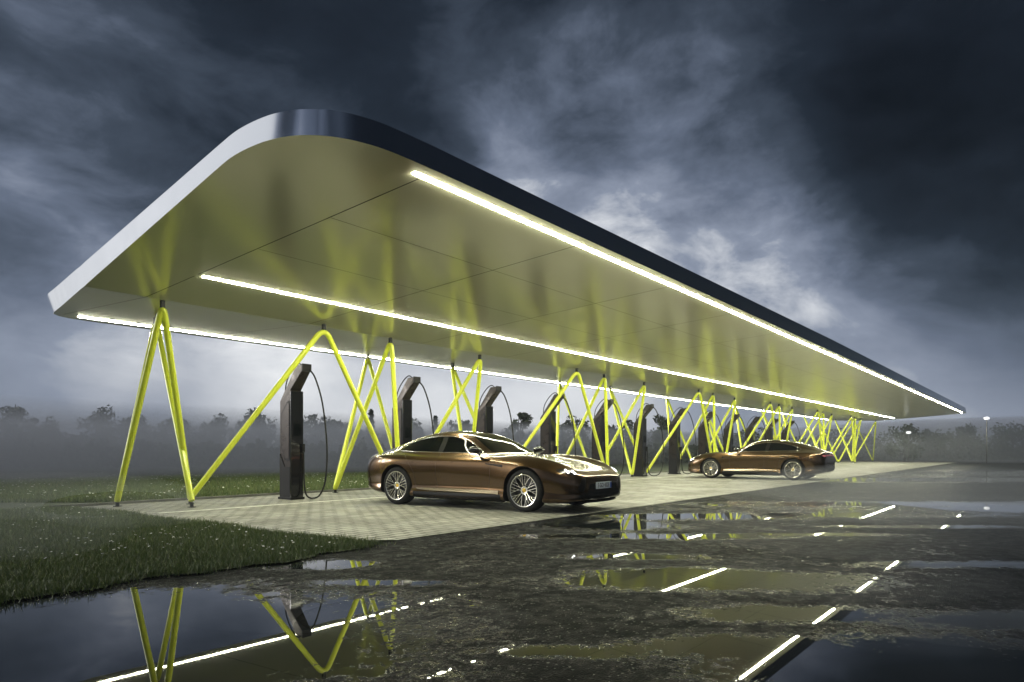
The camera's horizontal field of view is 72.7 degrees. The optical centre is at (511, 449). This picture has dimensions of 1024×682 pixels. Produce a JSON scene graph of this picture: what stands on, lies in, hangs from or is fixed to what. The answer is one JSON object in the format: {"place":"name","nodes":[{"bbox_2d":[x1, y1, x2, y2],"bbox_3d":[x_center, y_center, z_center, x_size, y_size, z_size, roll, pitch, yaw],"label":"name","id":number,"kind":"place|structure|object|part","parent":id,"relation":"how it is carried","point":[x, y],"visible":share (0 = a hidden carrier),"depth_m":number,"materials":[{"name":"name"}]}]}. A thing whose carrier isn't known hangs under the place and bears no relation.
{"place":"outdoors","nodes":[
{"label":"outdoors","id":0,"kind":"place"},
{"bbox_2d":[0,504,395,606],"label":"grass","id":1,"kind":"structure","parent":0,"point":[51,568],"depth_m":6.89,"materials":[{"name":"green plant"}]},
{"bbox_2d":[0,457,864,599],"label":"turf","id":2,"kind":"structure","parent":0,"point":[22,473],"depth_m":30.33,"materials":[{"name":"plant"}]},
{"bbox_2d":[0,404,39,447],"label":"tree","id":3,"kind":"object","parent":2,"relation":"on","point":[18,412],"visible":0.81,"depth_m":51.61,"materials":[{"name":"grey plant"}]},
{"bbox_2d":[31,416,77,446],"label":"tree","id":4,"kind":"object","parent":2,"relation":"on","point":[47,433],"visible":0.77,"depth_m":53.08,"materials":[{"name":"grey plant"}]},
{"bbox_2d":[76,404,123,446],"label":"tree","id":5,"kind":"object","parent":2,"relation":"on","point":[99,421],"visible":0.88,"depth_m":53.89,"materials":[{"name":"grey plant"}]},
{"bbox_2d":[109,415,151,449],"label":"tree","id":6,"kind":"object","parent":2,"relation":"on","point":[125,425],"visible":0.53,"depth_m":55.69,"materials":[{"name":"grey plant"}]},
{"bbox_2d":[152,417,191,448],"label":"tree","id":7,"kind":"object","parent":2,"relation":"on","point":[163,438],"visible":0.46,"depth_m":55.49,"materials":[{"name":"grey plant"}]},
{"bbox_2d":[3,470,362,556],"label":"daisies","id":8,"kind":"object","parent":2,"relation":"on","point":[145,513],"visible":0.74,"depth_m":13.78,"materials":[{"name":"white plant"}]},
{"bbox_2d":[0,437,386,467],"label":"undergrowth","id":9,"kind":"object","parent":2,"relation":"on","point":[28,453],"visible":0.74,"depth_m":39.55,"materials":[{"name":"green plant"}]},
{"bbox_2d":[187,413,228,447],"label":"tree","id":10,"kind":"object","parent":2,"relation":"on","point":[215,428],"visible":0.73,"depth_m":53.71,"materials":[{"name":"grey plant"}]},
{"bbox_2d":[226,407,277,447],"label":"tree","id":11,"kind":"object","parent":2,"relation":"on","point":[260,427],"visible":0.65,"depth_m":53.54,"materials":[{"name":"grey plant"}]},
{"bbox_2d":[0,471,625,502],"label":"grass","id":12,"kind":"structure","parent":2,"relation":"on","point":[139,486],"depth_m":17.68,"materials":[{"name":"green plant"}]},
{"bbox_2d":[303,413,342,453],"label":"tree","id":13,"kind":"object","parent":2,"relation":"on","point":[331,425],"visible":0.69,"depth_m":51.75,"materials":[{"name":"grey plant"}]},
{"bbox_2d":[327,419,363,447],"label":"tree","id":14,"kind":"object","parent":2,"relation":"on","point":[343,428],"visible":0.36,"depth_m":53.31,"materials":[{"name":"grey plant"}]},
{"bbox_2d":[364,408,380,452],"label":"tree","id":15,"kind":"object","parent":2,"relation":"on","point":[370,444],"visible":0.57,"depth_m":51.85,"materials":[{"name":"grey plant"}]},
{"bbox_2d":[412,418,425,440],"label":"tree","id":16,"kind":"object","parent":2,"relation":"on","point":[416,431],"visible":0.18,"depth_m":54.15,"materials":[{"name":"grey plant"}]},
{"bbox_2d":[431,415,439,434],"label":"tree","id":17,"kind":"object","parent":2,"relation":"on","point":[435,422],"visible":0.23,"depth_m":57.90,"materials":[{"name":"grey plant"}]},
{"bbox_2d":[447,420,472,430],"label":"tree","id":18,"kind":"object","parent":2,"relation":"on","point":[466,426],"visible":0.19,"depth_m":55.95,"materials":[{"name":"grey plant"}]},
{"bbox_2d":[0,426,1023,459],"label":"woodland","id":19,"kind":"object","parent":2,"relation":"on","point":[383,439],"visible":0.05,"depth_m":68.81,"materials":[{"name":"green plant"}]},
{"bbox_2d":[503,412,533,448],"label":"tree","id":20,"kind":"object","parent":2,"relation":"on","point":[526,419],"visible":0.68,"depth_m":53.97,"materials":[{"name":"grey plant"}]},
{"bbox_2d":[559,415,590,449],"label":"tree","id":21,"kind":"object","parent":2,"relation":"on","point":[563,434],"visible":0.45,"depth_m":55.38,"materials":[{"name":"grey plant"}]},
{"bbox_2d":[608,420,633,447],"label":"tree","id":22,"kind":"object","parent":2,"relation":"on","point":[612,430],"visible":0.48,"depth_m":55.53,"materials":[{"name":"grey plant"}]},
{"bbox_2d":[647,414,671,448],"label":"tree","id":23,"kind":"object","parent":2,"relation":"on","point":[656,436],"visible":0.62,"depth_m":57.48,"materials":[{"name":"grey plant"}]},
{"bbox_2d":[529,441,872,462],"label":"undergrowth","id":24,"kind":"object","parent":2,"relation":"on","point":[615,455],"visible":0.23,"depth_m":53.51,"materials":[{"name":"green plant"}]},
{"bbox_2d":[988,421,1023,455],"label":"tree","id":25,"kind":"object","parent":2,"relation":"on","point":[1009,434],"visible":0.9,"depth_m":63.99,"materials":[{"name":"grey plant"}]},
{"bbox_2d":[0,460,1023,681],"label":"asphalt road","id":26,"kind":"structure","parent":0,"point":[913,575],"depth_m":4.50,"materials":[{"name":"grey asphalt"}]},
{"bbox_2d":[884,423,926,460],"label":"tree","id":27,"kind":"object","parent":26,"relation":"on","point":[903,437],"visible":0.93,"depth_m":61.77,"materials":[{"name":"grey plant"}]},
{"bbox_2d":[917,429,950,459],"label":"tree","id":28,"kind":"object","parent":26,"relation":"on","point":[929,444],"visible":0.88,"depth_m":65.60,"materials":[{"name":"grey plant"}]},
{"bbox_2d":[874,440,1023,460],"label":"undergrowth","id":29,"kind":"object","parent":26,"relation":"on","point":[953,453],"visible":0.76,"depth_m":64.97,"materials":[{"name":"green plant"}]},
{"bbox_2d":[945,423,984,458],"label":"tree","id":30,"kind":"object","parent":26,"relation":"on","point":[962,432],"visible":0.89,"depth_m":65.55,"materials":[{"name":"grey plant"}]},
{"bbox_2d":[984,417,989,462],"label":"street lamp","id":31,"kind":"object","parent":26,"relation":"on","point":[986,418],"visible":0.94,"depth_m":51.98,"materials":[{"name":"grey metal"}]},
{"bbox_2d":[0,0,1023,450],"label":"sky","id":32,"kind":"structure","parent":0,"point":[852,171],"materials":[{"name":"grey"}]},
{"bbox_2d":[80,460,955,543],"bbox_3d":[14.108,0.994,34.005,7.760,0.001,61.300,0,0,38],"label":"paving","id":33,"kind":"structure","parent":0,"point":[384,517],"depth_m":11.99,"materials":[{"name":"concrete"}]},
{"bbox_2d":[113,300,195,507],"bbox_3d":[-6.136,-0.748,12.267,2.038,3.488,1.190,0,0,38],"label":"zigzag support","id":34,"kind":"object","parent":33,"relation":"on","point":[168,367],"visible":1,"depth_m":11.95,"materials":[{"name":"paint"}]},
{"bbox_2d":[278,363,327,499],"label":"charging pillar","id":35,"kind":"structure","parent":33,"relation":"on","point":[292,465],"depth_m":13.92,"materials":[{"name":"black metal"}]},
{"bbox_2d":[193,324,481,496],"bbox_3d":[-3.327,-0.765,16.527,2.963,3.521,9.234,0,0,33],"label":"zigzag support","id":36,"kind":"object","parent":33,"relation":"on","point":[344,458],"visible":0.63,"depth_m":15.15,"materials":[{"name":"paint"}]},
{"bbox_2d":[47,109,965,420],"bbox_3d":[12.874,-2.841,33.192,10.164,0.845,61.095,0,0,38],"label":"charging canopy","id":37,"kind":"object","parent":36,"relation":"on","point":[359,237],"visible":0.98,"depth_m":11.15,"materials":[{"name":"metal"}]},
{"bbox_2d":[392,375,433,448],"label":"charging pillar","id":38,"kind":"structure","parent":33,"relation":"on","point":[404,401],"depth_m":16.30,"materials":[{"name":"black plastic"}]},
{"bbox_2d":[49,461,847,506],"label":"kerb","id":39,"kind":"structure","parent":33,"relation":"on","point":[164,500],"depth_m":14.08,"materials":[{"name":"concrete"}]},
{"bbox_2d":[367,431,620,511],"bbox_3d":[-0.429,0.320,12.623,4.707,1.348,2.200,0,0,35],"label":"parked car","id":40,"kind":"object","parent":33,"relation":"on","point":[472,465],"visible":1,"depth_m":11.82,"materials":[{"name":"paint"}]},
{"bbox_3d":[-1.665,-0.103,12.723,1.004,0.270,0.211,0,0,35],"label":"side window","id":41,"kind":"part","parent":40,"relation":"part of","materials":[{"name":"black glass"}]},
{"bbox_3d":[-0.822,-0.093,12.117,0.898,0.284,0.201,0,0,35],"label":"side window","id":42,"kind":"part","parent":40,"relation":"part of","materials":[{"name":"black glass"}]},
{"bbox_2d":[476,385,513,440],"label":"charging pillar","id":43,"kind":"structure","parent":33,"relation":"on","point":[485,418],"depth_m":18.71,"materials":[{"name":"black plastic"}]},
{"bbox_2d":[161,462,870,512],"bbox_3d":[11.765,0.993,33.380,0.090,0.006,56.750,0,0,38],"label":"painted line","id":44,"kind":"object","parent":33,"relation":"on","point":[352,499],"visible":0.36,"depth_m":12.82,"materials":[{"name":"paint"}]},
{"bbox_2d":[540,392,575,454],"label":"charging pillar","id":45,"kind":"structure","parent":33,"relation":"on","point":[548,436],"depth_m":21.14,"materials":[{"name":"black plastic"}]},
{"bbox_2d":[523,368,645,476],"bbox_3d":[2.256,-0.765,23.777,2.963,3.521,9.234,0,0,33],"label":"zigzag support","id":46,"kind":"object","parent":33,"relation":"on","point":[588,408],"visible":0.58,"depth_m":22.95,"materials":[{"name":"paint"}]},
{"bbox_2d":[592,399,624,475],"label":"charging pillar","id":47,"kind":"structure","parent":33,"relation":"on","point":[599,420],"depth_m":23.55,"materials":[{"name":"black plastic"}]},
{"bbox_2d":[633,403,663,476],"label":"charging pillar","id":48,"kind":"structure","parent":33,"relation":"on","point":[641,466],"depth_m":25.96,"materials":[{"name":"black plastic"}]},
{"bbox_2d":[668,407,696,473],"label":"charging pillar","id":49,"kind":"structure","parent":33,"relation":"on","point":[675,448],"depth_m":28.36,"materials":[{"name":"black plastic"}]},
{"bbox_2d":[647,389,735,472],"bbox_3d":[7.839,-0.765,31.026,2.963,3.521,9.234,0,0,33],"label":"zigzag support","id":50,"kind":"object","parent":33,"relation":"on","point":[714,433],"visible":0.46,"depth_m":29.78,"materials":[{"name":"paint"}]},
{"bbox_2d":[698,410,723,454],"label":"charging pillar","id":51,"kind":"structure","parent":33,"relation":"on","point":[703,447],"depth_m":30.77,"materials":[{"name":"black plastic"}]},
{"bbox_2d":[723,413,747,451],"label":"charging pillar","id":52,"kind":"structure","parent":33,"relation":"on","point":[726,432],"depth_m":33.21,"materials":[{"name":"black plastic"}]},
{"bbox_2d":[745,416,766,444],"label":"charging pillar","id":53,"kind":"structure","parent":33,"relation":"on","point":[750,428],"depth_m":35.58,"materials":[{"name":"black plastic"}]},
{"bbox_2d":[688,440,834,479],"bbox_3d":[8.654,0.320,24.410,4.707,1.348,2.200,0,0,38],"label":"parked car","id":54,"kind":"object","parent":33,"relation":"on","point":[791,460],"visible":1,"depth_m":23.44,"materials":[{"name":"brown metal"}]},
{"bbox_3d":[8.288,-0.093,23.884,0.898,0.284,0.201,0,0,38],"label":"side window","id":55,"kind":"part","parent":54,"relation":"part of","materials":[{"name":"black glass"}]},
{"bbox_3d":[9.117,-0.103,23.259,1.004,0.270,0.211,0,0,38],"label":"side window","id":56,"kind":"part","parent":54,"relation":"part of","materials":[{"name":"black glass"}]},
{"bbox_3d":[9.879,-0.181,23.466,0.802,0.226,0.774,0,0,38],"label":"rear window","id":57,"kind":"part","parent":54,"relation":"part of","materials":[{"name":"white glass"}]},
{"bbox_2d":[735,402,792,447],"bbox_3d":[13.422,-0.765,38.276,2.963,3.521,9.234,0,0,33],"label":"zigzag support","id":58,"kind":"object","parent":33,"relation":"on","point":[775,437],"visible":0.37,"depth_m":37.01,"materials":[{"name":"paint"}]},
{"bbox_2d":[764,418,784,439],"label":"charging pillar","id":59,"kind":"structure","parent":33,"relation":"on","point":[769,431],"depth_m":37.98,"materials":[{"name":"black plastic"}]},
{"bbox_2d":[781,420,800,441],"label":"charging pillar","id":60,"kind":"structure","parent":33,"relation":"on","point":[786,430],"depth_m":40.40,"materials":[{"name":"black plastic"}]},
{"bbox_2d":[783,410,832,449],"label":"zigzag support","id":61,"kind":"object","parent":33,"relation":"on","point":[823,446],"visible":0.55,"depth_m":44.40,"materials":[{"name":"paint"}]},
{"bbox_2d":[820,416,860,462],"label":"zigzag support","id":62,"kind":"object","parent":33,"relation":"on","point":[855,440],"visible":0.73,"depth_m":51.98,"materials":[{"name":"paint"}]},
{"bbox_2d":[852,420,876,460],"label":"zigzag support","id":63,"kind":"object","parent":33,"relation":"on","point":[875,422],"visible":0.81,"depth_m":57.91,"materials":[{"name":"paint"}]},
{"bbox_2d":[906,431,910,461],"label":"street lamp","id":64,"kind":"object","parent":33,"relation":"on","point":[908,432],"visible":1,"depth_m":57.96,"materials":[{"name":"grey metal"}]}
]}

